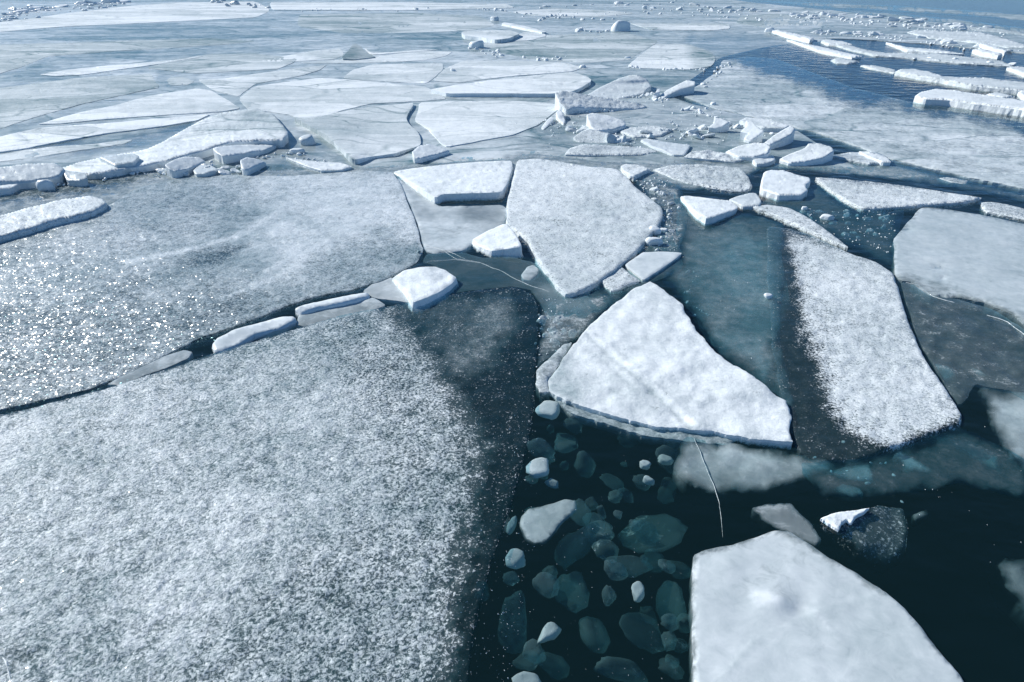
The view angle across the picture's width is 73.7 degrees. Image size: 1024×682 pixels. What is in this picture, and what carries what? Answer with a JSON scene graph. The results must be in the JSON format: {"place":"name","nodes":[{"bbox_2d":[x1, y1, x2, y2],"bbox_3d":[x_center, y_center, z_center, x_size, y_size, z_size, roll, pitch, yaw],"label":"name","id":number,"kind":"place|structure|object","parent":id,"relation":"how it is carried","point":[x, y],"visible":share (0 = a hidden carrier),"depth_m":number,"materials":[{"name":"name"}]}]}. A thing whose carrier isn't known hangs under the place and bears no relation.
{"place":"outdoors","nodes":[
{"label":"outdoors","id":0,"kind":"place"},
{"bbox_2d":[0,1,1023,681],"bbox_3d":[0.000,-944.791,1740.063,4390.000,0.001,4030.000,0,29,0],"label":"water","id":1,"kind":"structure","parent":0,"point":[948,575],"depth_m":10.80,"materials":[{"name":"liquid"}]},
{"bbox_2d":[394,161,513,204],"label":"ice floe","id":2,"kind":"object","parent":1,"relation":"on","point":[469,181],"visible":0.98,"depth_m":10.74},
{"bbox_2d":[751,205,847,251],"bbox_3d":[3.927,-1.513,9.075,0.454,0.138,1.746,-11,31,-19],"label":"ice slab","id":3,"kind":"object","parent":1,"relation":"on","point":[789,217],"depth_m":9.11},
{"bbox_2d":[688,531,963,681],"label":"ice floe","id":4,"kind":"object","parent":1,"relation":"on","point":[774,606],"visible":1,"depth_m":3.54,"materials":[{"name":"ice"}]},
{"bbox_2d":[764,229,961,453],"bbox_3d":[3.238,-0.220,6.743,1.379,0.150,5.048,8,30,14],"label":"ice floe","id":5,"kind":"object","parent":1,"relation":"on","point":[912,393],"visible":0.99,"depth_m":6.06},
{"bbox_2d":[820,505,906,562],"bbox_3d":[2.260,1.199,4.210,0.644,0.212,0.356,-10,30,-17],"label":"ice block","id":6,"kind":"object","parent":1,"relation":"on","point":[835,521],"depth_m":4.20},
{"bbox_2d":[892,207,1023,322],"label":"ice floe","id":7,"kind":"object","parent":1,"relation":"on","point":[946,253],"visible":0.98,"depth_m":8.04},
{"bbox_2d":[981,202,1023,220],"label":"ice slab","id":8,"kind":"object","parent":1,"relation":"on","point":[996,207],"depth_m":9.53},
{"bbox_2d":[714,238,770,372],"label":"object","id":9,"kind":"structure","parent":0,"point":[746,288],"depth_m":7.45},
{"bbox_2d":[676,0,1023,191],"bbox_3d":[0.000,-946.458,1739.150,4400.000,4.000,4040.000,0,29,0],"label":"water","id":10,"kind":"structure","parent":0,"point":[1005,6],"depth_m":28.05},
{"bbox_2d":[0,163,65,190],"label":"ice floe","id":11,"kind":"object","parent":10,"relation":"on","point":[25,177],"visible":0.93,"depth_m":10.68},
{"bbox_2d":[0,196,107,243],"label":"ice floe","id":12,"kind":"object","parent":10,"relation":"on","point":[15,224],"visible":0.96,"depth_m":9.15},
{"bbox_2d":[108,350,192,385],"bbox_3d":[-3.073,0.269,5.846,0.234,0.113,0.726,19,34,31],"label":"ice slab","id":13,"kind":"object","parent":10,"relation":"on","point":[169,362],"depth_m":5.84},
{"bbox_2d":[165,157,205,178],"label":"ice slab","id":14,"kind":"object","parent":10,"relation":"on","point":[177,167],"depth_m":11.30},
{"bbox_2d":[193,165,218,176],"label":"ice slab","id":15,"kind":"object","parent":10,"relation":"on","point":[200,171],"depth_m":11.21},
{"bbox_2d":[0,171,422,411],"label":"ice floe","id":16,"kind":"object","parent":10,"relation":"on","point":[284,231],"visible":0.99,"depth_m":7.98,"materials":[{"name":"white"}]},
{"bbox_2d":[212,316,296,355],"bbox_3d":[-2.416,-0.049,6.378,0.289,0.161,0.862,22,36,34],"label":"ice slab","id":17,"kind":"object","parent":10,"relation":"on","point":[235,338],"depth_m":6.31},
{"bbox_2d":[0,289,536,681],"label":"ice floe","id":18,"kind":"object","parent":10,"relation":"on","point":[213,531],"visible":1,"depth_m":4.23,"materials":[{"name":"white"}]},
{"bbox_2d":[295,292,369,316],"bbox_3d":[-1.802,-0.345,6.925,0.792,0.154,0.209,-17,33,-27],"label":"ice slab","id":19,"kind":"object","parent":10,"relation":"on","point":[329,304],"depth_m":6.85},
{"bbox_2d":[297,298,384,326],"bbox_3d":[-1.705,-0.253,6.799,0.904,0.113,0.335,-15,32,-25],"label":"ice slab","id":20,"kind":"object","parent":10,"relation":"on","point":[308,319],"depth_m":6.75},
{"bbox_2d":[363,278,408,304],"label":"ice slab","id":21,"kind":"object","parent":10,"relation":"on","point":[386,291],"depth_m":7.16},
{"bbox_2d":[392,267,458,313],"bbox_3d":[-0.879,-0.552,7.289,0.701,0.208,0.954,-12,31,-21],"label":"ice block","id":22,"kind":"object","parent":10,"relation":"on","point":[420,288],"depth_m":7.20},
{"bbox_2d":[0,0,875,176],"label":"ice sheet","id":23,"kind":"object","parent":10,"relation":"on","point":[280,33],"visible":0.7,"depth_m":24.46,"materials":[{"name":"ice"}]},
{"bbox_2d":[0,140,131,161],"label":"ice plate","id":24,"kind":"object","parent":23,"relation":"on","point":[53,150],"visible":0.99,"depth_m":12.69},
{"bbox_2d":[0,74,158,128],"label":"ice plate","id":25,"kind":"object","parent":23,"relation":"on","point":[20,103],"visible":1,"depth_m":18.39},
{"bbox_2d":[0,114,208,152],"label":"ice plate","id":26,"kind":"object","parent":23,"relation":"on","point":[35,138],"visible":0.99,"depth_m":14.06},
{"bbox_2d":[99,153,139,167],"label":"ice slab","id":27,"kind":"object","parent":23,"relation":"on","point":[122,160],"depth_m":11.45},
{"bbox_2d":[41,56,201,75],"bbox_3d":[-13.262,-9.664,23.885,1.548,0.052,6.173,12,31,21],"label":"ice plate","id":28,"kind":"object","parent":23,"relation":"on","point":[84,71],"visible":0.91,"depth_m":22.71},
{"bbox_2d":[0,38,253,72],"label":"ice plate","id":29,"kind":"object","parent":23,"relation":"on","point":[14,56],"visible":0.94,"depth_m":28.95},
{"bbox_2d":[0,1,268,31],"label":"ice plate","id":30,"kind":"object","parent":23,"relation":"on","point":[173,12],"visible":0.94,"depth_m":48.04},
{"bbox_2d":[39,89,238,124],"bbox_3d":[-9.169,-5.921,17.048,4.134,0.053,3.986,-13,31,-22],"label":"ice plate","id":31,"kind":"object","parent":23,"relation":"on","point":[194,101],"visible":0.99,"depth_m":16.51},
{"bbox_2d":[63,108,288,179],"bbox_3d":[-5.703,-3.914,13.230,2.828,0.199,5.773,7,29,12],"label":"ice floe","id":32,"kind":"object","parent":23,"relation":"on","point":[205,137],"visible":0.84,"depth_m":12.84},
{"bbox_2d":[167,77,193,84],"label":"ice plate","id":33,"kind":"object","parent":23,"relation":"on","point":[178,81],"visible":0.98,"depth_m":20.36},
{"bbox_2d":[148,53,296,73],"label":"ice plate","id":34,"kind":"object","parent":23,"relation":"on","point":[211,63],"visible":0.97,"depth_m":24.08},
{"bbox_2d":[213,144,276,164],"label":"ice slab","id":35,"kind":"object","parent":23,"relation":"on","point":[228,154],"depth_m":12.16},
{"bbox_2d":[240,157,265,175],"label":"ice block","id":36,"kind":"object","parent":23,"relation":"on","point":[250,166],"depth_m":11.39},
{"bbox_2d":[200,65,325,95],"bbox_3d":[-8.017,-8.142,21.112,2.701,0.048,6.680,5,29,8],"label":"ice plate","id":37,"kind":"object","parent":23,"relation":"on","point":[238,86],"visible":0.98,"depth_m":20.63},
{"bbox_2d":[263,49,343,61],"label":"ice plate","id":38,"kind":"object","parent":23,"relation":"on","point":[328,54],"visible":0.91,"depth_m":26.30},
{"bbox_2d":[299,134,315,147],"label":"ice block","id":39,"kind":"object","parent":23,"relation":"on","point":[307,140],"depth_m":13.07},
{"bbox_2d":[286,157,351,173],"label":"ice slab","id":40,"kind":"object","parent":23,"relation":"on","point":[326,167],"depth_m":11.59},
{"bbox_2d":[240,78,444,119],"bbox_3d":[-4.870,-6.591,18.277,5.721,0.048,5.188,23,36,36],"label":"ice plate","id":41,"kind":"object","parent":23,"relation":"on","point":[308,99],"visible":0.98,"depth_m":17.96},
{"bbox_2d":[294,103,420,164],"bbox_3d":[-3.290,-4.405,14.208,2.664,0.182,5.658,-5,29,-8],"label":"ice floe","id":42,"kind":"object","parent":23,"relation":"on","point":[358,136],"visible":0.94,"depth_m":13.93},
{"bbox_2d":[342,44,374,59],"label":"ice slab","id":43,"kind":"structure","parent":23,"relation":"on","point":[356,52],"depth_m":25.76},
{"bbox_2d":[302,51,451,63],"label":"ice plate","id":44,"kind":"object","parent":23,"relation":"on","point":[413,56],"visible":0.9,"depth_m":25.44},
{"bbox_2d":[270,2,512,10],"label":"ice plate","id":45,"kind":"object","parent":23,"relation":"on","point":[348,6],"visible":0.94,"depth_m":58.82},
{"bbox_2d":[344,63,442,83],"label":"ice plate","id":46,"kind":"object","parent":23,"relation":"on","point":[424,73],"visible":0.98,"depth_m":22.02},
{"bbox_2d":[298,13,493,32],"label":"ice plate","id":47,"kind":"object","parent":23,"relation":"on","point":[392,22],"visible":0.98,"depth_m":42.04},
{"bbox_2d":[412,144,449,162],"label":"ice block","id":48,"kind":"object","parent":23,"relation":"on","point":[423,153],"depth_m":12.21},
{"bbox_2d":[415,101,556,146],"bbox_3d":[-0.593,-4.887,15.159,3.431,0.054,5.060,0,29,0],"label":"ice floe","id":49,"kind":"object","parent":23,"relation":"on","point":[450,123],"visible":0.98,"depth_m":15.30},
{"bbox_2d":[462,30,518,42],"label":"ice plate","id":50,"kind":"object","parent":23,"relation":"on","point":[496,36],"visible":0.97,"depth_m":32.28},
{"bbox_2d":[435,61,580,82],"bbox_3d":[0.003,-8.916,22.523,4.675,0.049,5.352,0,29,0],"label":"ice plate","id":51,"kind":"object","parent":23,"relation":"on","point":[466,71],"visible":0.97,"depth_m":22.64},
{"bbox_2d":[0,0,1020,502],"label":"ice rubble","id":52,"kind":"object","parent":23,"relation":"on","point":[868,482],"visible":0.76,"depth_m":23.07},
{"bbox_2d":[431,72,590,96],"bbox_3d":[0.641,-7.149,19.212,5.446,0.129,3.110,-22,36,-35],"label":"ice plate","id":53,"kind":"object","parent":23,"relation":"on","point":[547,85],"visible":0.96,"depth_m":18.89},
{"bbox_2d":[502,22,545,33],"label":"ice ridge","id":54,"kind":"structure","parent":23,"relation":"on","point":[520,27],"depth_m":37.38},
{"bbox_2d":[484,33,656,62],"bbox_3d":[2.581,-13.233,30.417,7.188,0.041,12.987,9,30,17],"label":"ice plate","id":55,"kind":"object","parent":23,"relation":"on","point":[584,48],"visible":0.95,"depth_m":28.97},
{"bbox_2d":[514,8,632,16],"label":"ice plate","id":56,"kind":"object","parent":23,"relation":"on","point":[572,12],"visible":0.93,"depth_m":51.17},
{"bbox_2d":[555,91,646,114],"bbox_3d":[2.110,-5.781,16.454,2.244,0.438,1.000,-10,30,-18],"label":"ice block","id":57,"kind":"object","parent":23,"relation":"on","point":[567,102],"depth_m":16.25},
{"bbox_2d":[586,113,625,133],"bbox_3d":[2.000,-4.509,14.277,0.836,0.297,1.253,0,29,0],"label":"ice block","id":58,"kind":"object","parent":23,"relation":"on","point":[603,123],"depth_m":14.25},
{"bbox_2d":[588,75,650,98],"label":"ice slab","id":59,"kind":"structure","parent":23,"relation":"on","point":[629,86],"depth_m":18.59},
{"bbox_2d":[611,20,630,31],"bbox_3d":[5.805,-16.622,36.586,1.042,1.057,0.890,0,29,0],"label":"ice lump","id":60,"kind":"object","parent":23,"relation":"on","point":[619,25],"visible":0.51,"depth_m":36.23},
{"bbox_2d":[620,126,671,137],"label":"ice slab","id":61,"kind":"object","parent":23,"relation":"on","point":[653,129],"depth_m":14.01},
{"bbox_2d":[660,80,694,98],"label":"ice slab","id":62,"kind":"object","parent":23,"relation":"on","point":[685,87],"depth_m":18.24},
{"bbox_2d":[708,118,729,132],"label":"ice block","id":63,"kind":"object","parent":23,"relation":"on","point":[719,125],"depth_m":14.11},
{"bbox_2d":[726,143,770,160],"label":"ice block","id":64,"kind":"object","parent":23,"relation":"on","point":[750,152],"depth_m":12.15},
{"bbox_2d":[740,121,763,142],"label":"ice block","id":65,"kind":"object","parent":23,"relation":"on","point":[751,132],"depth_m":13.31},
{"bbox_2d":[752,155,774,167],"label":"ice block","id":66,"kind":"object","parent":23,"relation":"on","point":[769,160],"depth_m":11.78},
{"bbox_2d":[765,126,794,148],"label":"ice block","id":67,"kind":"object","parent":23,"relation":"on","point":[784,137],"depth_m":13.01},
{"bbox_2d":[737,14,826,26],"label":"ice plate","id":68,"kind":"object","parent":23,"relation":"on","point":[752,20],"visible":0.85,"depth_m":43.52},
{"bbox_2d":[772,30,813,42],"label":"ice plate","id":69,"kind":"object","parent":23,"relation":"on","point":[798,37],"visible":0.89,"depth_m":32.53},
{"bbox_2d":[833,152,885,165],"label":"ice slab","id":70,"kind":"object","parent":23,"relation":"on","point":[855,158],"depth_m":12.06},
{"bbox_2d":[859,151,890,165],"bbox_3d":[6.458,-3.235,12.101,0.294,0.094,0.820,0,29,0],"label":"ice shard","id":71,"kind":"object","parent":70,"relation":"on","point":[881,160],"visible":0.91,"depth_m":11.98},
{"bbox_2d":[764,13,1023,52],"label":"ice plate","id":72,"kind":"object","parent":23,"relation":"on","point":[835,23],"visible":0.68,"depth_m":37.24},
{"bbox_2d":[397,178,506,256],"bbox_3d":[-0.793,-1.887,9.791,1.348,0.107,3.543,-7,29,-12],"label":"ice floe","id":73,"kind":"object","parent":10,"relation":"on","point":[456,230],"visible":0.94,"depth_m":9.10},
{"bbox_2d":[0,155,922,228],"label":"skim ice","id":74,"kind":"structure","parent":10,"relation":"on","point":[745,168],"depth_m":11.36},
{"bbox_2d":[0,183,20,196],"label":"ice slab","id":75,"kind":"object","parent":74,"relation":"on","point":[8,189],"depth_m":10.30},
{"bbox_2d":[36,179,55,192],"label":"ice block","id":76,"kind":"object","parent":74,"relation":"on","point":[44,186],"depth_m":10.43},
{"bbox_2d":[64,170,88,187],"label":"ice block","id":77,"kind":"object","parent":74,"relation":"on","point":[75,179],"depth_m":10.67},
{"bbox_2d":[621,164,649,181],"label":"ice slab","id":78,"kind":"object","parent":74,"relation":"on","point":[633,172],"depth_m":11.24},
{"bbox_2d":[472,224,522,258],"bbox_3d":[-0.193,-1.187,8.372,0.582,0.241,0.857,-8,30,-15],"label":"ice block","id":79,"kind":"object","parent":10,"relation":"on","point":[502,240],"depth_m":8.24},
{"bbox_2d":[22,99,984,681],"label":"ice crystals","id":80,"kind":"object","parent":10,"relation":"on","point":[570,315],"visible":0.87,"depth_m":8.69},
{"bbox_2d":[505,548,525,568],"bbox_3d":[0.021,1.293,4.055,0.121,0.056,0.151,0,29,0],"label":"sunken lump","id":81,"kind":"object","parent":10,"relation":"in","point":[515,555],"visible":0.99,"depth_m":4.03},
{"bbox_2d":[512,671,540,681],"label":"sunken lump","id":82,"kind":"object","parent":10,"relation":"in","point":[524,676],"visible":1,"depth_m":3.34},
{"bbox_2d":[511,32,545,40],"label":"ice plate","id":83,"kind":"object","parent":10,"relation":"on","point":[525,36],"visible":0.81,"depth_m":33.41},
{"bbox_2d":[521,265,538,282],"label":"ice block","id":84,"kind":"object","parent":10,"relation":"on","point":[529,274],"depth_m":7.57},
{"bbox_2d":[526,457,548,478],"bbox_3d":[0.178,0.881,4.744,0.163,0.056,0.202,0,29,0],"label":"sunken lump","id":85,"kind":"object","parent":10,"relation":"in","point":[536,468],"visible":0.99,"depth_m":4.70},
{"bbox_2d":[520,499,574,541],"bbox_3d":[0.209,1.117,4.312,0.262,0.039,0.483,19,34,31],"label":"sunken lump","id":86,"kind":"object","parent":10,"relation":"in","point":[537,524],"visible":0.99,"depth_m":4.28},
{"bbox_2d":[535,400,559,419],"bbox_3d":[0.290,0.533,5.382,0.184,0.056,0.225,11,31,20],"label":"sunken lump","id":87,"kind":"object","parent":10,"relation":"in","point":[549,409],"visible":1,"depth_m":5.33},
{"bbox_2d":[537,622,561,643],"bbox_3d":[0.196,1.543,3.599,0.089,0.056,0.152,19,34,30],"label":"sunken lump","id":88,"kind":"object","parent":10,"relation":"in","point":[550,631],"visible":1,"depth_m":3.58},
{"bbox_2d":[535,342,571,394],"bbox_3d":[0.330,0.243,5.878,0.185,0.128,0.896,8,30,15],"label":"ice slab","id":89,"kind":"object","parent":10,"relation":"on","point":[551,364],"depth_m":5.79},
{"bbox_2d":[539,299,601,349],"bbox_3d":[0.638,-0.132,6.516,0.852,0.053,1.532,0,29,0],"label":"slush patch","id":90,"kind":"object","parent":10,"relation":"on","point":[556,336],"visible":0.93,"depth_m":6.59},
{"bbox_2d":[506,159,662,302],"bbox_3d":[1.009,-1.785,9.569,2.215,0.180,5.712,0,29,0],"label":"ice floe","id":91,"kind":"object","parent":10,"relation":"on","point":[611,223],"visible":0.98,"depth_m":9.09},
{"bbox_2d":[573,129,630,142],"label":"ice slab","id":92,"kind":"object","parent":10,"relation":"on","point":[588,135],"depth_m":13.45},
{"bbox_2d":[565,144,659,156],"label":"ice slab","id":93,"kind":"object","parent":10,"relation":"on","point":[604,150],"depth_m":12.53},
{"bbox_2d":[601,267,639,295],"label":"ice slab","id":94,"kind":"object","parent":10,"relation":"on","point":[619,281],"depth_m":7.36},
{"bbox_2d":[631,581,644,602],"bbox_3d":[0.707,1.406,3.828,0.078,0.055,0.132,0,29,0],"label":"sunken lump","id":95,"kind":"object","parent":10,"relation":"in","point":[637,588],"visible":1,"depth_m":3.80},
{"bbox_2d":[625,252,680,282],"bbox_3d":[1.579,-0.856,7.880,0.408,0.133,0.990,19,34,31],"label":"ice slab","id":96,"kind":"object","parent":10,"relation":"on","point":[644,267],"depth_m":7.80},
{"bbox_2d":[641,139,689,155],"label":"ice slab","id":97,"kind":"object","parent":10,"relation":"on","point":[673,149],"depth_m":12.81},
{"bbox_2d":[548,282,792,448],"bbox_3d":[1.214,0.100,6.094,1.844,0.192,2.748,0,29,0],"label":"ice floe","id":98,"kind":"object","parent":10,"relation":"on","point":[646,355],"visible":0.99,"depth_m":5.56,"materials":[{"name":"ice"}]},
{"bbox_2d":[555,400,733,447],"bbox_3d":[0.949,0.660,5.159,1.395,0.087,0.236,11,31,20],"label":"ice slab","id":99,"kind":"object","parent":98,"relation":"attached to","point":[647,433],"depth_m":5.05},
{"bbox_2d":[628,44,714,69],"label":"ice plate","id":100,"kind":"object","parent":10,"relation":"on","point":[673,56],"visible":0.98,"depth_m":25.39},
{"bbox_2d":[631,23,729,30],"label":"ice plate","id":101,"kind":"object","parent":10,"relation":"on","point":[686,26],"visible":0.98,"depth_m":39.04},
{"bbox_2d":[653,164,751,194],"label":"ice floe","id":102,"kind":"object","parent":10,"relation":"on","point":[743,184],"visible":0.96,"depth_m":11.06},
{"bbox_2d":[680,196,737,225],"bbox_3d":[2.827,-1.844,9.605,0.711,0.170,1.206,0,29,0],"label":"ice block","id":103,"kind":"object","parent":10,"relation":"on","point":[706,211],"depth_m":9.49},
{"bbox_2d":[684,150,743,164],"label":"ice slab","id":104,"kind":"object","parent":10,"relation":"on","point":[715,156],"depth_m":12.12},
{"bbox_2d":[729,193,760,209],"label":"ice slab","id":105,"kind":"object","parent":10,"relation":"on","point":[748,201],"depth_m":9.84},
{"bbox_2d":[681,439,816,535],"bbox_3d":[1.535,0.902,4.756,1.213,0.130,0.858,-18,33,-29],"label":"ice floe","id":106,"kind":"object","parent":10,"relation":"on","point":[711,465],"visible":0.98,"depth_m":4.72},
{"bbox_2d":[739,117,790,131],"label":"ice slab","id":107,"kind":"object","parent":10,"relation":"on","point":[764,125],"depth_m":14.38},
{"bbox_2d":[759,170,809,201],"bbox_3d":[4.244,-2.388,10.621,0.723,0.189,1.509,11,30,19],"label":"ice block","id":108,"kind":"object","parent":10,"relation":"on","point":[780,186],"depth_m":10.37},
{"bbox_2d":[779,143,833,166],"bbox_3d":[5.215,-3.241,11.993,1.119,0.266,0.543,-22,36,-35],"label":"ice block","id":109,"kind":"object","parent":10,"relation":"in","point":[810,154],"depth_m":11.89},
{"bbox_2d":[787,40,861,59],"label":"ice plate","id":110,"kind":"object","parent":10,"relation":"on","point":[828,51],"visible":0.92,"depth_m":27.08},
{"bbox_2d":[680,60,1023,190],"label":"ice floe","id":111,"kind":"object","parent":10,"relation":"on","point":[961,146],"visible":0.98,"depth_m":14.54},
{"bbox_2d":[765,1,1023,19],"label":"skim ice","id":112,"kind":"structure","parent":10,"relation":"on","point":[953,11],"depth_m":56.47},
{"bbox_2d":[815,177,980,213],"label":"ice floe","id":113,"kind":"object","parent":10,"relation":"on","point":[917,196],"visible":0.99,"depth_m":10.07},
{"bbox_2d":[836,45,1011,67],"bbox_3d":[15.170,-11.240,26.804,2.921,0.134,8.765,-12,31,-21],"label":"ice plate","id":114,"kind":"object","parent":10,"relation":"on","point":[948,59],"visible":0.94,"depth_m":25.46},
{"bbox_2d":[886,42,963,55],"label":"ice plate","id":115,"kind":"object","parent":10,"relation":"on","point":[914,50],"visible":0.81,"depth_m":27.34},
{"bbox_2d":[853,11,1023,31],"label":"skim ice","id":116,"kind":"structure","parent":10,"relation":"on","point":[949,21],"depth_m":42.96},
{"bbox_2d":[894,69,1023,94],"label":"ice plate","id":117,"kind":"object","parent":10,"relation":"on","point":[995,85],"visible":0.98,"depth_m":19.72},
{"bbox_2d":[907,30,1023,48],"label":"ice plate","id":118,"kind":"object","parent":10,"relation":"on","point":[975,37],"visible":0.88,"depth_m":32.50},
{"bbox_2d":[913,89,1023,117],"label":"ice plate","id":119,"kind":"object","parent":10,"relation":"on","point":[972,101],"visible":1,"depth_m":16.76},
{"bbox_2d":[942,24,1023,35],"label":"ice plate","id":120,"kind":"object","parent":10,"relation":"on","point":[985,29],"visible":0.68,"depth_m":36.54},
{"bbox_2d":[971,49,1001,58],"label":"ice plate","id":121,"kind":"object","parent":10,"relation":"on","point":[988,54],"visible":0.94,"depth_m":26.12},
{"bbox_2d":[992,396,1023,456],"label":"ice floe","id":122,"kind":"object","parent":10,"relation":"on","point":[1010,417],"visible":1,"depth_m":5.18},
{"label":"skim ice","id":123,"kind":"structure","parent":10,"relation":"on","visible":0},
{"bbox_2d":[645,237,662,247],"bbox_3d":[1.752,-1.216,8.432,0.223,0.142,0.134,0,29,0],"label":"ice lump","id":124,"kind":"object","parent":123,"relation":"on","point":[653,242],"visible":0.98,"depth_m":8.38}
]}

